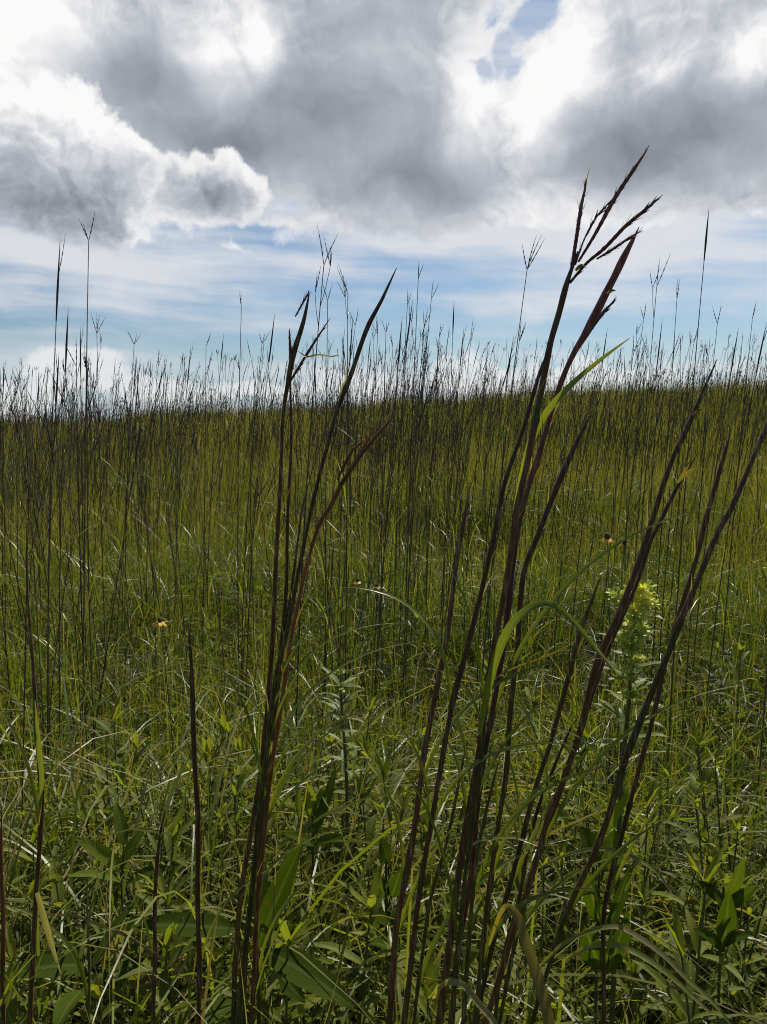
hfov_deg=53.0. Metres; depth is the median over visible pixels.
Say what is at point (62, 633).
bluestem stalk
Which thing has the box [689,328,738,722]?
bluestem stalk
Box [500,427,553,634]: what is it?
bluestem stalk
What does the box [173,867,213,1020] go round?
leafy plant
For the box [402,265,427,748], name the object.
bluestem stalk
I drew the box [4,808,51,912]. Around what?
leafy plant
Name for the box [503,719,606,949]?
leafy plant
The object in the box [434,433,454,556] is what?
bluestem stalk
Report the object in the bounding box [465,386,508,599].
bluestem stalk
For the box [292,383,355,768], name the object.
bluestem stalk
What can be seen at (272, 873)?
leafy plant
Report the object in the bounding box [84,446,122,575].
bluestem stalk
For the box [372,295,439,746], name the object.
bluestem stalk
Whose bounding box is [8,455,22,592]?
bluestem stalk
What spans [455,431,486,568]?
bluestem stalk
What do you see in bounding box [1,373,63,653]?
bluestem stalk
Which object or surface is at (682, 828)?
leafy plant
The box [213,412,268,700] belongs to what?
bluestem stalk
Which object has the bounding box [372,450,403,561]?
bluestem stalk
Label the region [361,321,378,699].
bluestem stalk
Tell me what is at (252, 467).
bluestem stalk
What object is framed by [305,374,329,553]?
bluestem stalk
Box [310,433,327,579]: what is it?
bluestem stalk
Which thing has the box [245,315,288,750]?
bluestem stalk
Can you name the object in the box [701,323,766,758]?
bluestem stalk
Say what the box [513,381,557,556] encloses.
bluestem stalk
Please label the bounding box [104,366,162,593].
bluestem stalk
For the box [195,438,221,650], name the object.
bluestem stalk
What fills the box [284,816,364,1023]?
leafy plant
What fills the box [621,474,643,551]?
bluestem stalk
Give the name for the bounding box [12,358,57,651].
bluestem stalk
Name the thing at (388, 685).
leafy plant
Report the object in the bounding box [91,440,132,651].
bluestem stalk
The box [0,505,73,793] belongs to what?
bluestem stalk
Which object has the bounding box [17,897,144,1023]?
broad leaved plant
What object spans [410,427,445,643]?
bluestem stalk
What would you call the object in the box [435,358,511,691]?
bluestem stalk
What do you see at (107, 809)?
leafy plant
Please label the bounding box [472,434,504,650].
bluestem stalk
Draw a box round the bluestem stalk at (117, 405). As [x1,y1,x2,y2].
[65,374,122,659]
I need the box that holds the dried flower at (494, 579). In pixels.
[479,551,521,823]
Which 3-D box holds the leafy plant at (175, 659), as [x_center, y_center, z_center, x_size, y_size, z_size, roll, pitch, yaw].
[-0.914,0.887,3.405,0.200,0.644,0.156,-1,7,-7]
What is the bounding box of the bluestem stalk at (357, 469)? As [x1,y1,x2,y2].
[337,352,359,559]
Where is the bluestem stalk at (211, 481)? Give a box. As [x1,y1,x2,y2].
[206,333,232,664]
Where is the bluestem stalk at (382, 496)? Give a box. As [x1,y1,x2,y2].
[381,320,401,714]
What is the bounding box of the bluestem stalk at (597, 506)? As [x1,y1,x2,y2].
[564,412,609,598]
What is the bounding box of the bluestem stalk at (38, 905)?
[0,523,185,1023]
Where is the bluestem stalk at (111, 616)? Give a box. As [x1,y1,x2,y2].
[21,413,185,821]
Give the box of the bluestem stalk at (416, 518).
[396,410,432,605]
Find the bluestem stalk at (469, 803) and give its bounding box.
[410,146,661,1023]
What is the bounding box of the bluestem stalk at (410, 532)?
[400,310,431,759]
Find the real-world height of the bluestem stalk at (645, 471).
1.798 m
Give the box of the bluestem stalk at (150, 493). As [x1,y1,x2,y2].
[146,353,161,654]
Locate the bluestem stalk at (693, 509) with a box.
[675,415,712,578]
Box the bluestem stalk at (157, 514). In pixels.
[155,463,157,568]
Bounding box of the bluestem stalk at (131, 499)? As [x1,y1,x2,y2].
[116,417,166,584]
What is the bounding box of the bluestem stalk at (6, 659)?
[0,520,16,791]
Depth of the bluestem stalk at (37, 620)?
2.35 m
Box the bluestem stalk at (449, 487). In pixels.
[438,324,466,654]
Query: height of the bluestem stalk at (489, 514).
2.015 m
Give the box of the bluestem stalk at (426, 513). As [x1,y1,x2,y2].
[388,366,456,614]
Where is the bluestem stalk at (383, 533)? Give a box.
[338,380,432,744]
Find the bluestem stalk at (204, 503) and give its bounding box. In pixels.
[202,336,226,649]
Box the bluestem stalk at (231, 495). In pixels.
[213,446,248,561]
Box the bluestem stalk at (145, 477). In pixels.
[137,395,171,555]
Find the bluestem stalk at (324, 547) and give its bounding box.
[310,361,338,750]
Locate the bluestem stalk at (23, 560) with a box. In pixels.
[0,484,65,659]
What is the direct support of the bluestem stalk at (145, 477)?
on the ground at (467, 575)
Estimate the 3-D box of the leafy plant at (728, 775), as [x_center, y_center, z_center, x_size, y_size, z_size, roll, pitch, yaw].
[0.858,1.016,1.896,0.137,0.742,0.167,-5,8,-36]
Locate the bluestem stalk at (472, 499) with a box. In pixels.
[433,343,495,647]
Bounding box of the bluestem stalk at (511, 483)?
[462,413,541,679]
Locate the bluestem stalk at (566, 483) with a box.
[547,383,575,561]
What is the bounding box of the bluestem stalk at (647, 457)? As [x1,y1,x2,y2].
[614,324,661,720]
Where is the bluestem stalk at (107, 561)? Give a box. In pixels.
[24,384,162,751]
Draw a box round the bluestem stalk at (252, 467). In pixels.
[248,393,265,566]
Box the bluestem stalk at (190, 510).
[186,451,199,584]
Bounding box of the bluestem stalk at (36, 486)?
[16,437,55,551]
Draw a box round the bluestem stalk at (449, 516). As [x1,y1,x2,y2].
[425,420,483,602]
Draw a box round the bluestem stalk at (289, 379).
[231,291,413,1023]
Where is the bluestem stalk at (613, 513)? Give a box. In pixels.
[584,334,645,716]
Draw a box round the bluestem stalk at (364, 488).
[347,412,367,597]
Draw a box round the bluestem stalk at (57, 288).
[47,233,115,809]
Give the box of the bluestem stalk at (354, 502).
[343,349,371,666]
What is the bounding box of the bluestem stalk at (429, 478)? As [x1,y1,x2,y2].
[420,369,445,554]
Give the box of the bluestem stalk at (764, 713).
[721,451,766,920]
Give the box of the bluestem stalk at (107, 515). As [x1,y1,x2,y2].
[48,369,145,656]
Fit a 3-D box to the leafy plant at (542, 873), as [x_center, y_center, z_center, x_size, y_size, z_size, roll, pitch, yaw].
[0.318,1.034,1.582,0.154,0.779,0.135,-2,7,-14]
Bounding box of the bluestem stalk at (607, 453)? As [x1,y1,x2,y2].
[594,357,619,577]
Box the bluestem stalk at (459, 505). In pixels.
[414,412,470,653]
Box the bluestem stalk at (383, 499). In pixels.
[373,358,402,640]
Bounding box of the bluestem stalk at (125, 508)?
[122,359,139,664]
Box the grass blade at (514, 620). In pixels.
[383,601,615,1023]
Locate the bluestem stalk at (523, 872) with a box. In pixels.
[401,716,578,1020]
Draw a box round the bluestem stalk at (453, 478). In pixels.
[443,348,483,658]
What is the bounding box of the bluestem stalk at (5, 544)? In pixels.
[0,463,12,603]
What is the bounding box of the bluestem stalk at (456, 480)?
[443,322,473,629]
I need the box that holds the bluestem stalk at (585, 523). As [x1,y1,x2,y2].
[564,327,610,721]
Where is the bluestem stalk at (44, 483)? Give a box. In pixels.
[37,394,53,586]
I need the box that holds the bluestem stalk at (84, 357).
[82,344,130,762]
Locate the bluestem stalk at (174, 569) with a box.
[159,488,219,652]
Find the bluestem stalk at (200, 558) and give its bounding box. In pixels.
[179,425,233,724]
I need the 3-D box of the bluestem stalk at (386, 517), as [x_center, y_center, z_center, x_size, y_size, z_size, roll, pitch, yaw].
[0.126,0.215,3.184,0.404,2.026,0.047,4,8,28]
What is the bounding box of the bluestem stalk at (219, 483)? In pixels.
[215,412,231,579]
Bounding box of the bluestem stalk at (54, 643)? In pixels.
[11,526,114,787]
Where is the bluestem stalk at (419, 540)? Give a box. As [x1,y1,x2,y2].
[396,401,427,708]
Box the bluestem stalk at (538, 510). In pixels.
[536,435,550,576]
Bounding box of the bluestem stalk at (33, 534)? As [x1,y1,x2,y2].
[17,433,69,640]
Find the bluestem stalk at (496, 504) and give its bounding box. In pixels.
[483,446,506,559]
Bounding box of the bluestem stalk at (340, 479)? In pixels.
[310,360,344,592]
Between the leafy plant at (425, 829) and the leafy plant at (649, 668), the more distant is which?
the leafy plant at (649, 668)
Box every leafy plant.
[0,704,15,783]
[0,784,34,1018]
[0,797,48,1022]
[0,903,12,934]
[3,812,64,1012]
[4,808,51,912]
[5,866,64,1022]
[5,923,50,1023]
[5,957,72,1023]
[6,1003,23,1023]
[20,676,57,786]
[20,789,56,916]
[24,938,74,1019]
[27,823,100,998]
[43,795,81,936]
[44,861,107,1023]
[47,802,125,1009]
[54,776,134,985]
[55,611,91,726]
[63,797,131,979]
[73,972,121,1023]
[74,728,157,944]
[75,695,155,912]
[78,853,132,1004]
[84,722,143,868]
[90,799,214,1023]
[91,808,195,1015]
[92,783,147,1002]
[98,874,153,1021]
[105,980,130,1021]
[106,907,133,1012]
[107,917,195,1023]
[109,758,157,939]
[118,759,175,935]
[119,914,146,1019]
[128,856,213,1023]
[133,863,159,942]
[145,739,187,845]
[157,688,176,808]
[160,644,187,732]
[162,757,198,901]
[171,747,232,876]
[172,710,243,874]
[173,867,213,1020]
[174,733,249,988]
[174,740,219,849]
[180,660,209,752]
[181,769,214,967]
[183,745,250,957]
[183,937,212,997]
[194,830,230,1019]
[195,619,227,750]
[198,622,217,722]
[200,822,221,948]
[201,799,232,962]
[203,714,238,881]
[204,689,246,840]
[204,796,250,970]
[205,613,240,708]
[205,734,269,863]
[205,940,230,1023]
[206,856,230,975]
[208,642,220,733]
[209,731,254,846]
[210,755,239,831]
[214,866,250,965]
[217,913,347,1023]
[219,761,252,865]
[219,772,268,986]
[224,623,243,718]
[227,651,246,737]
[237,968,290,1023]
[244,608,280,726]
[247,945,297,1008]
[251,583,270,684]
[255,916,315,1023]
[259,703,298,857]
[260,657,266,706]
[263,688,340,888]
[265,847,281,942]
[267,783,336,963]
[268,795,288,886]
[269,807,355,953]
[275,734,314,917]
[278,896,335,1023]
[282,765,302,891]
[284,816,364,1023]
[284,997,326,1021]
[286,787,322,939]
[288,858,339,1022]
[289,653,306,763]
[289,954,334,1023]
[297,707,307,772]
[298,869,339,1023]
[304,862,399,1023]
[308,732,386,886]
[310,605,323,705]
[311,715,341,833]
[318,648,331,719]
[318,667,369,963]
[322,691,392,876]
[322,730,371,986]
[324,727,407,972]
[326,771,430,1010]
[330,740,367,924]
[333,807,357,896]
[344,796,365,882]
[348,747,442,967]
[349,587,385,690]
[349,886,424,1023]
[353,812,441,960]
[355,789,398,1005]
[359,789,415,972]
[360,637,380,733]
[363,612,373,682]
[363,913,399,1017]
[364,776,422,926]
[376,724,408,839]
[381,610,424,726]
[381,655,393,725]
[382,839,418,989]
[391,629,407,714]
[391,722,433,848]
[398,953,461,1023]
[404,736,480,1019]
[407,1012,420,1023]
[408,792,446,1019]
[422,787,443,929]
[429,656,474,783]
[433,749,456,929]
[433,786,482,934]
[434,620,446,706]
[435,810,471,976]
[439,737,503,926]
[439,892,478,1023]
[440,778,487,884]
[445,828,485,1018]
[446,826,505,1019]
[447,847,477,954]
[447,867,484,1011]
[469,621,503,743]
[473,656,504,751]
[473,735,503,978]
[484,993,520,1023]
[491,856,577,1016]
[493,791,538,976]
[495,638,510,727]
[496,913,540,1023]
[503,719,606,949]
[503,751,579,938]
[510,633,554,776]
[510,752,535,829]
[517,942,543,1023]
[519,846,564,1013]
[521,758,548,873]
[522,627,551,755]
[526,1011,530,1023]
[530,867,578,1014]
[532,737,575,902]
[539,923,565,1021]
[544,839,594,1023]
[546,982,580,1021]
[549,720,639,968]
[551,747,602,891]
[551,811,627,1018]
[555,744,583,920]
[565,898,609,1021]
[570,823,603,928]
[571,766,586,856]
[572,789,633,1023]
[598,776,688,999]
[598,844,650,1013]
[599,586,622,711]
[601,614,643,770]
[601,871,640,1023]
[606,840,720,1023]
[607,821,653,915]
[607,891,657,1020]
[609,924,671,1023]
[616,876,666,1004]
[616,957,641,1023]
[620,783,671,1011]
[627,755,702,938]
[627,801,689,1020]
[631,901,731,1023]
[636,665,668,779]
[640,616,653,692]
[640,857,754,1019]
[643,627,665,719]
[646,807,673,1010]
[650,846,748,1023]
[653,656,674,764]
[658,719,759,1006]
[660,839,766,1023]
[666,844,724,1020]
[669,1007,682,1023]
[678,731,731,969]
[681,779,715,980]
[692,826,754,1007]
[695,639,724,765]
[700,810,757,1023]
[700,865,766,1021]
[703,741,738,917]
[704,656,736,764]
[706,710,749,831]
[707,922,758,1023]
[708,638,758,792]
[717,838,766,988]
[719,766,753,960]
[724,887,766,1023]
[732,833,749,915]
[736,769,766,869]
[745,801,766,952]
[754,971,766,1017]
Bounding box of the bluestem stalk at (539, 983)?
[432,641,628,1023]
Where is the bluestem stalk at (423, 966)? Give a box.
[412,739,568,1023]
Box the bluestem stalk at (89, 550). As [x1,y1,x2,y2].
[55,376,110,697]
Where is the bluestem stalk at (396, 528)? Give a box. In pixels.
[380,292,450,721]
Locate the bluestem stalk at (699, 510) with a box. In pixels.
[682,306,752,734]
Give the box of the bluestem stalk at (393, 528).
[358,382,406,679]
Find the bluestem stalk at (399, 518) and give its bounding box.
[364,353,429,635]
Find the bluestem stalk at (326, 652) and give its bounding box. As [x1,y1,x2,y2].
[317,542,336,786]
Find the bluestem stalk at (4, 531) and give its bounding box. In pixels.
[0,387,42,727]
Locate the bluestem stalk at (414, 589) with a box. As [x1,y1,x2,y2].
[407,423,430,724]
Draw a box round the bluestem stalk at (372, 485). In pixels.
[356,381,401,608]
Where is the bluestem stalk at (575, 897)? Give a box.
[530,421,766,1023]
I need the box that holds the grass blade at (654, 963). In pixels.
[556,941,709,1023]
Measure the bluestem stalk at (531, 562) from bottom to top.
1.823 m
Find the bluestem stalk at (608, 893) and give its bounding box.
[554,432,730,1023]
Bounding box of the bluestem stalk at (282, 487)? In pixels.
[268,373,290,588]
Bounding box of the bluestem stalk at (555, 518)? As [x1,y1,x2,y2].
[550,459,566,563]
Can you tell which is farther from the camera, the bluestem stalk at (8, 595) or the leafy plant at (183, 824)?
the bluestem stalk at (8, 595)
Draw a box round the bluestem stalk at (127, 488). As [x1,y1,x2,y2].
[88,334,140,652]
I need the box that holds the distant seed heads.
[0,327,766,527]
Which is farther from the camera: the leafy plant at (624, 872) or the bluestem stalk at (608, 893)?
the leafy plant at (624, 872)
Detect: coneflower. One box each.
[152,618,175,800]
[353,578,365,716]
[372,583,384,737]
[600,533,614,783]
[618,540,630,794]
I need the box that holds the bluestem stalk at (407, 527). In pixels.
[347,330,429,710]
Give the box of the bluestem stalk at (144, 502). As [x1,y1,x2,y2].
[122,431,149,567]
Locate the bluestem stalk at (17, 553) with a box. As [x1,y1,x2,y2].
[0,421,25,686]
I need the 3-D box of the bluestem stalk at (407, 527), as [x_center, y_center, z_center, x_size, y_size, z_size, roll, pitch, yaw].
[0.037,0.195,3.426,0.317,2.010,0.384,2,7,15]
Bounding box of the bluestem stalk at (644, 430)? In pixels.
[602,253,670,714]
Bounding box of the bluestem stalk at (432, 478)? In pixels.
[428,358,440,547]
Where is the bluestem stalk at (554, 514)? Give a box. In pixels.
[537,385,583,661]
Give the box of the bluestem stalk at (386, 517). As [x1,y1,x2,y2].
[374,322,456,744]
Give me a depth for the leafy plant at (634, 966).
1.42 m
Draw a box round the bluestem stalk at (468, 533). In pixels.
[461,455,474,608]
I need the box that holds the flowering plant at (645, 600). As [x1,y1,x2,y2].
[593,580,671,1023]
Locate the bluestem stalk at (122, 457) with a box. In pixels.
[98,392,145,558]
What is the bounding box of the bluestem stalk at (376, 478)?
[349,409,400,548]
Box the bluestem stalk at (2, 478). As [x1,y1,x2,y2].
[0,410,7,571]
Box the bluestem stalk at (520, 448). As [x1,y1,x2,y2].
[508,376,530,559]
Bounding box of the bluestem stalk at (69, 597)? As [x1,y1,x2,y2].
[31,476,112,706]
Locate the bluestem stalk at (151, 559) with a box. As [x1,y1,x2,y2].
[124,384,194,705]
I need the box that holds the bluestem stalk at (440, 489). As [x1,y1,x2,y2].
[426,394,444,605]
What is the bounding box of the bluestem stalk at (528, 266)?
[452,235,553,788]
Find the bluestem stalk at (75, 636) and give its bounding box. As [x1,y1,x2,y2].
[43,398,81,799]
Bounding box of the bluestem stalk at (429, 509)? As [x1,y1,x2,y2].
[424,324,452,713]
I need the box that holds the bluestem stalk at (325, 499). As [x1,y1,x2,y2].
[323,286,375,817]
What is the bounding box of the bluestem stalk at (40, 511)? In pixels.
[34,448,64,614]
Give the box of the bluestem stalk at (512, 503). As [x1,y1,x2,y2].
[496,499,513,649]
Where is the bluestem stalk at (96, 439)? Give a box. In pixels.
[46,402,142,777]
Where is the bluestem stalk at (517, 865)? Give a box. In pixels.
[440,577,617,1023]
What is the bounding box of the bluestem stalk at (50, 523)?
[15,347,58,805]
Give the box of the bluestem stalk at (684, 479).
[675,384,689,564]
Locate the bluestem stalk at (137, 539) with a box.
[116,400,171,667]
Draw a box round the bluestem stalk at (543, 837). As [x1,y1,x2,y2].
[481,360,736,1023]
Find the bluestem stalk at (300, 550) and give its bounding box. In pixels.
[289,418,336,680]
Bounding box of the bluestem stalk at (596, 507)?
[573,461,635,556]
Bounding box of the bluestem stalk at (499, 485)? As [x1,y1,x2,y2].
[475,393,520,571]
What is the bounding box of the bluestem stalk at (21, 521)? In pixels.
[7,456,25,565]
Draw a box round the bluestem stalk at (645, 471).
[625,393,658,543]
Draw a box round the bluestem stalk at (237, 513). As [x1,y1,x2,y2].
[236,292,268,720]
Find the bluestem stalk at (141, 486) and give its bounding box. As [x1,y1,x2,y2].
[137,380,141,595]
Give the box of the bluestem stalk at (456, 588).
[412,484,513,705]
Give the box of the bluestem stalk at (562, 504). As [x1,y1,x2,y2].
[557,453,565,580]
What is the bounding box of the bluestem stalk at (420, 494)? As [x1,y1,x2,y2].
[401,458,432,564]
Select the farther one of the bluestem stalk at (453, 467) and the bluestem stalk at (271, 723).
the bluestem stalk at (453, 467)
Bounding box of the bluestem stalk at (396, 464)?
[383,372,412,571]
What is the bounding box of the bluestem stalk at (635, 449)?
[609,346,652,576]
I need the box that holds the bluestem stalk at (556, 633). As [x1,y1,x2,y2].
[550,342,589,725]
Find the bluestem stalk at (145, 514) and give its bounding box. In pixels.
[125,426,207,697]
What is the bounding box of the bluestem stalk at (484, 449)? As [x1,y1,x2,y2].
[458,441,489,647]
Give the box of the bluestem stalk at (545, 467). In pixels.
[526,385,558,569]
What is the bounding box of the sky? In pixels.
[0,0,766,424]
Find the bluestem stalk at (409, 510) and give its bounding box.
[399,391,436,630]
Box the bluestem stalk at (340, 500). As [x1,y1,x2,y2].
[331,419,342,556]
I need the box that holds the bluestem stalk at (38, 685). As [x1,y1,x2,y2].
[0,549,46,740]
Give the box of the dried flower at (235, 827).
[228,779,241,925]
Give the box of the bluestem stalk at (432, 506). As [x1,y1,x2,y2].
[406,404,474,611]
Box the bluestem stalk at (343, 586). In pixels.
[283,415,425,786]
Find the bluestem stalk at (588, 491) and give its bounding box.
[571,401,606,574]
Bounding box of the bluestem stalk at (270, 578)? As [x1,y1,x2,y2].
[245,478,322,776]
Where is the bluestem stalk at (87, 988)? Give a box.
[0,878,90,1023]
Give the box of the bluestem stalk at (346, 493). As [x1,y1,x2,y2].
[312,264,357,729]
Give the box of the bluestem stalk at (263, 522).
[249,475,284,563]
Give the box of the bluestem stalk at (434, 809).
[344,317,572,1023]
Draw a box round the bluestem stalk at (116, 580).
[101,490,144,660]
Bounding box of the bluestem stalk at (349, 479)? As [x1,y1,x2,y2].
[342,359,351,576]
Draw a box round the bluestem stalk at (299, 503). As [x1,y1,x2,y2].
[289,433,311,614]
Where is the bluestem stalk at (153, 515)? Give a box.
[142,433,154,617]
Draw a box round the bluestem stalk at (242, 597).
[224,330,270,696]
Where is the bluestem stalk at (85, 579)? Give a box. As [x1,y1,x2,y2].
[55,439,131,758]
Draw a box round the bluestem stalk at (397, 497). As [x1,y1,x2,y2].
[391,358,414,583]
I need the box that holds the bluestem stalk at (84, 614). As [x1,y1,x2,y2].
[13,213,122,794]
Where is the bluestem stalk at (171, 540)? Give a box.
[150,392,189,691]
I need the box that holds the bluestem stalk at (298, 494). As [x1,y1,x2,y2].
[270,401,323,602]
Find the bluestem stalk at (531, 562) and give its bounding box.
[523,433,544,683]
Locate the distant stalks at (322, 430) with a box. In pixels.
[0,336,766,595]
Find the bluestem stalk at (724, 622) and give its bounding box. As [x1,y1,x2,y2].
[716,304,755,740]
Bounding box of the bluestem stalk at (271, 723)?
[184,268,435,1023]
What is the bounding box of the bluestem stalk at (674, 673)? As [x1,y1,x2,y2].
[665,210,741,824]
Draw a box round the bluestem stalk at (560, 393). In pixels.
[412,227,726,1023]
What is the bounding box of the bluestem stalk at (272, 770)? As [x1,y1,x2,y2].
[223,411,398,1023]
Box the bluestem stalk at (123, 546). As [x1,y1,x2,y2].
[112,365,141,715]
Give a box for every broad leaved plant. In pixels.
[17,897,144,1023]
[67,803,173,1006]
[131,911,248,1023]
[250,840,354,1009]
[284,767,344,955]
[363,837,414,1012]
[580,788,629,1023]
[693,858,757,1019]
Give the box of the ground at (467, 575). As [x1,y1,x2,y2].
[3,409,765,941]
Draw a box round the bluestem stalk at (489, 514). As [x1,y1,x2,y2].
[456,334,516,735]
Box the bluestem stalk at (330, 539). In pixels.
[295,376,372,714]
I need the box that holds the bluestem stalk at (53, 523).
[29,464,63,613]
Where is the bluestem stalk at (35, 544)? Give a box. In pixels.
[18,490,47,609]
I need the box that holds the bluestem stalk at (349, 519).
[332,444,357,614]
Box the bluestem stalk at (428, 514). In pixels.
[418,418,429,634]
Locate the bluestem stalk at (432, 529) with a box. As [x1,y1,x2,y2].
[424,372,439,692]
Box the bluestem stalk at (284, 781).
[242,505,366,1023]
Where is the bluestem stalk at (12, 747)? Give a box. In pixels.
[0,458,93,874]
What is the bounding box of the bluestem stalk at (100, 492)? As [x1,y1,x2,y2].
[75,316,106,686]
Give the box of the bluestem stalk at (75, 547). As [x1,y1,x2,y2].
[44,477,104,616]
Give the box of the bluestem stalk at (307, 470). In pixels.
[295,226,367,791]
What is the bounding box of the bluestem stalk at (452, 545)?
[431,453,486,645]
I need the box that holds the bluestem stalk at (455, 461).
[437,342,471,565]
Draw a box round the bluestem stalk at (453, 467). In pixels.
[431,345,490,582]
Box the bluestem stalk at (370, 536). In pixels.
[370,450,390,572]
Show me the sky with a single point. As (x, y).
(208, 143)
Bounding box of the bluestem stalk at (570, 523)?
[542,452,605,615]
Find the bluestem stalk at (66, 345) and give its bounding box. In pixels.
[1,315,67,809]
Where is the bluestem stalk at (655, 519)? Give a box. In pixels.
[649,465,679,572]
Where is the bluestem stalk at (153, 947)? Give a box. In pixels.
[127,758,188,1023]
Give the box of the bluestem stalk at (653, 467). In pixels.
[619,361,696,564]
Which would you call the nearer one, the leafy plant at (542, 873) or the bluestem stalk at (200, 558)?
the leafy plant at (542, 873)
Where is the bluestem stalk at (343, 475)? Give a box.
[339,365,355,561]
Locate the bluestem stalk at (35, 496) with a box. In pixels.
[13,373,66,627]
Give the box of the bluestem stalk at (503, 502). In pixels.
[467,389,548,678]
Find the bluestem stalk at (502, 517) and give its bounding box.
[484,481,510,607]
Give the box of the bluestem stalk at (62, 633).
[34,514,123,747]
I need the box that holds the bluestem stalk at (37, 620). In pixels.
[2,420,122,832]
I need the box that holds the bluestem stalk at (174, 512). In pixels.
[149,359,201,669]
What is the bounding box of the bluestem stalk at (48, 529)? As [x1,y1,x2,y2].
[10,376,99,708]
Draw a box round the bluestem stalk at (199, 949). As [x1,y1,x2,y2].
[188,622,273,1023]
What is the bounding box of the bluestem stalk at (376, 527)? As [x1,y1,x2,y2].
[372,466,396,615]
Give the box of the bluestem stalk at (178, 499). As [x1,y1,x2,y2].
[161,342,193,669]
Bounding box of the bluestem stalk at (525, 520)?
[493,385,527,586]
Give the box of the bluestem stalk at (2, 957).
[0,811,5,1023]
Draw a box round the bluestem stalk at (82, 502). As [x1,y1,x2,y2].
[80,329,99,750]
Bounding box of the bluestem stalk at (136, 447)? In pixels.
[133,374,140,538]
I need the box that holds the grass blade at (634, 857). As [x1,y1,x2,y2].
[523,847,670,1023]
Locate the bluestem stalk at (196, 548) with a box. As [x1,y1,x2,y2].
[164,428,235,660]
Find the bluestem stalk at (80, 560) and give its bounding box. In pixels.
[3,343,106,831]
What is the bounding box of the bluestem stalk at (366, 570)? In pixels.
[319,439,388,712]
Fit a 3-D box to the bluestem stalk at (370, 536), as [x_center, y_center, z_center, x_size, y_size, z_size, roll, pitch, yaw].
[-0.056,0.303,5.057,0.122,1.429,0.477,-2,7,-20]
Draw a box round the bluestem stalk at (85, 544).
[72,414,103,667]
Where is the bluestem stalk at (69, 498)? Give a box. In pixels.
[31,378,82,610]
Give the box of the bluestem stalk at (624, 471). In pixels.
[599,306,645,712]
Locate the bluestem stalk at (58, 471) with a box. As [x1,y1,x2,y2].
[53,370,85,588]
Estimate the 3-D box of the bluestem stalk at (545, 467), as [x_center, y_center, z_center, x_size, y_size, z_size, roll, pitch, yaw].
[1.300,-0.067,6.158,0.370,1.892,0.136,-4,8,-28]
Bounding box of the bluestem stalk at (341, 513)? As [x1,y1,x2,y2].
[338,315,359,691]
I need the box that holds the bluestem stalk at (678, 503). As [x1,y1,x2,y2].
[656,333,698,643]
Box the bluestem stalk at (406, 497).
[402,403,412,631]
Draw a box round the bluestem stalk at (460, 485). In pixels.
[449,362,472,607]
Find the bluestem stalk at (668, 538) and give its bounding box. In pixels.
[656,328,697,738]
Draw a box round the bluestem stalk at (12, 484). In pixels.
[10,373,26,610]
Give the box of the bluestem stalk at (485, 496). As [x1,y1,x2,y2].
[474,415,506,549]
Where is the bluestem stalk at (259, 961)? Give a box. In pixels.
[204,348,412,1023]
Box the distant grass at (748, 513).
[0,372,766,608]
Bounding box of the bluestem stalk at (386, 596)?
[355,481,432,712]
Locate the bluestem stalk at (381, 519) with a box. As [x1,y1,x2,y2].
[342,334,392,696]
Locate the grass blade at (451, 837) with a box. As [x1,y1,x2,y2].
[403,833,529,1001]
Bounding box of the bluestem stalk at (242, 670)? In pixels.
[212,478,278,709]
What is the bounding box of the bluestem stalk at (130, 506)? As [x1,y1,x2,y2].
[90,403,147,671]
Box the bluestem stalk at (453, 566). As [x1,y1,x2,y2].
[448,479,468,660]
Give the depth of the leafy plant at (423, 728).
2.05 m
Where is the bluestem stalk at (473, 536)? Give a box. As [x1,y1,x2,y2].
[456,442,482,588]
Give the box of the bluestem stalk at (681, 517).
[658,449,693,580]
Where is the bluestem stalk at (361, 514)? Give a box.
[352,467,368,564]
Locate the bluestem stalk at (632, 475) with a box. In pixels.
[613,338,647,689]
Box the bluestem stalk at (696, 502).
[664,452,716,576]
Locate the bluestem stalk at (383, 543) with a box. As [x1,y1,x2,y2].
[381,497,400,600]
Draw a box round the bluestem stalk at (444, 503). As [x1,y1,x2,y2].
[427,397,476,619]
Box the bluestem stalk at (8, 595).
[0,546,21,683]
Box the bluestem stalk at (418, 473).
[409,387,435,553]
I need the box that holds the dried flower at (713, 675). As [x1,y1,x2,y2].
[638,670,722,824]
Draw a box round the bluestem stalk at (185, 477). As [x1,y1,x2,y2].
[179,386,206,565]
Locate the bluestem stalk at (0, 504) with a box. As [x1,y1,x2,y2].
[0,362,5,638]
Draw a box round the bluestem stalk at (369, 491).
[362,404,391,570]
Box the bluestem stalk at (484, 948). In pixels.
[462,414,613,1023]
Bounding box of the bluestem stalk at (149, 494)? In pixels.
[148,427,164,536]
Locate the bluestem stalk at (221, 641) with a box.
[178,546,268,746]
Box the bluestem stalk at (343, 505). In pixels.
[343,408,382,556]
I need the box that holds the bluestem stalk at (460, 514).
[453,441,488,629]
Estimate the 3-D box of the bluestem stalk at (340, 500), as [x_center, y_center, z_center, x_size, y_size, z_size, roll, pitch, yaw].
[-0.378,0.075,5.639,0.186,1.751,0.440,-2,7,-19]
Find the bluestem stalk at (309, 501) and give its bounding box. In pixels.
[293,444,326,561]
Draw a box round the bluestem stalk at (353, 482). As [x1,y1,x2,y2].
[341,409,366,566]
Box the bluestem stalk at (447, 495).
[427,307,453,726]
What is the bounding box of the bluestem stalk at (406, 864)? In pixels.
[364,483,631,1023]
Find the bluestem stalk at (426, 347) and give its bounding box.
[403,279,453,752]
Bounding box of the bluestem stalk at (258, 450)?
[251,358,267,570]
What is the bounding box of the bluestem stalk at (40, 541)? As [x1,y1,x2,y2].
[2,367,69,784]
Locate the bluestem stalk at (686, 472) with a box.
[471,455,698,1023]
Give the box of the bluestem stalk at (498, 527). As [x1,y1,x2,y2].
[477,370,526,692]
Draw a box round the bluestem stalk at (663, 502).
[610,279,679,761]

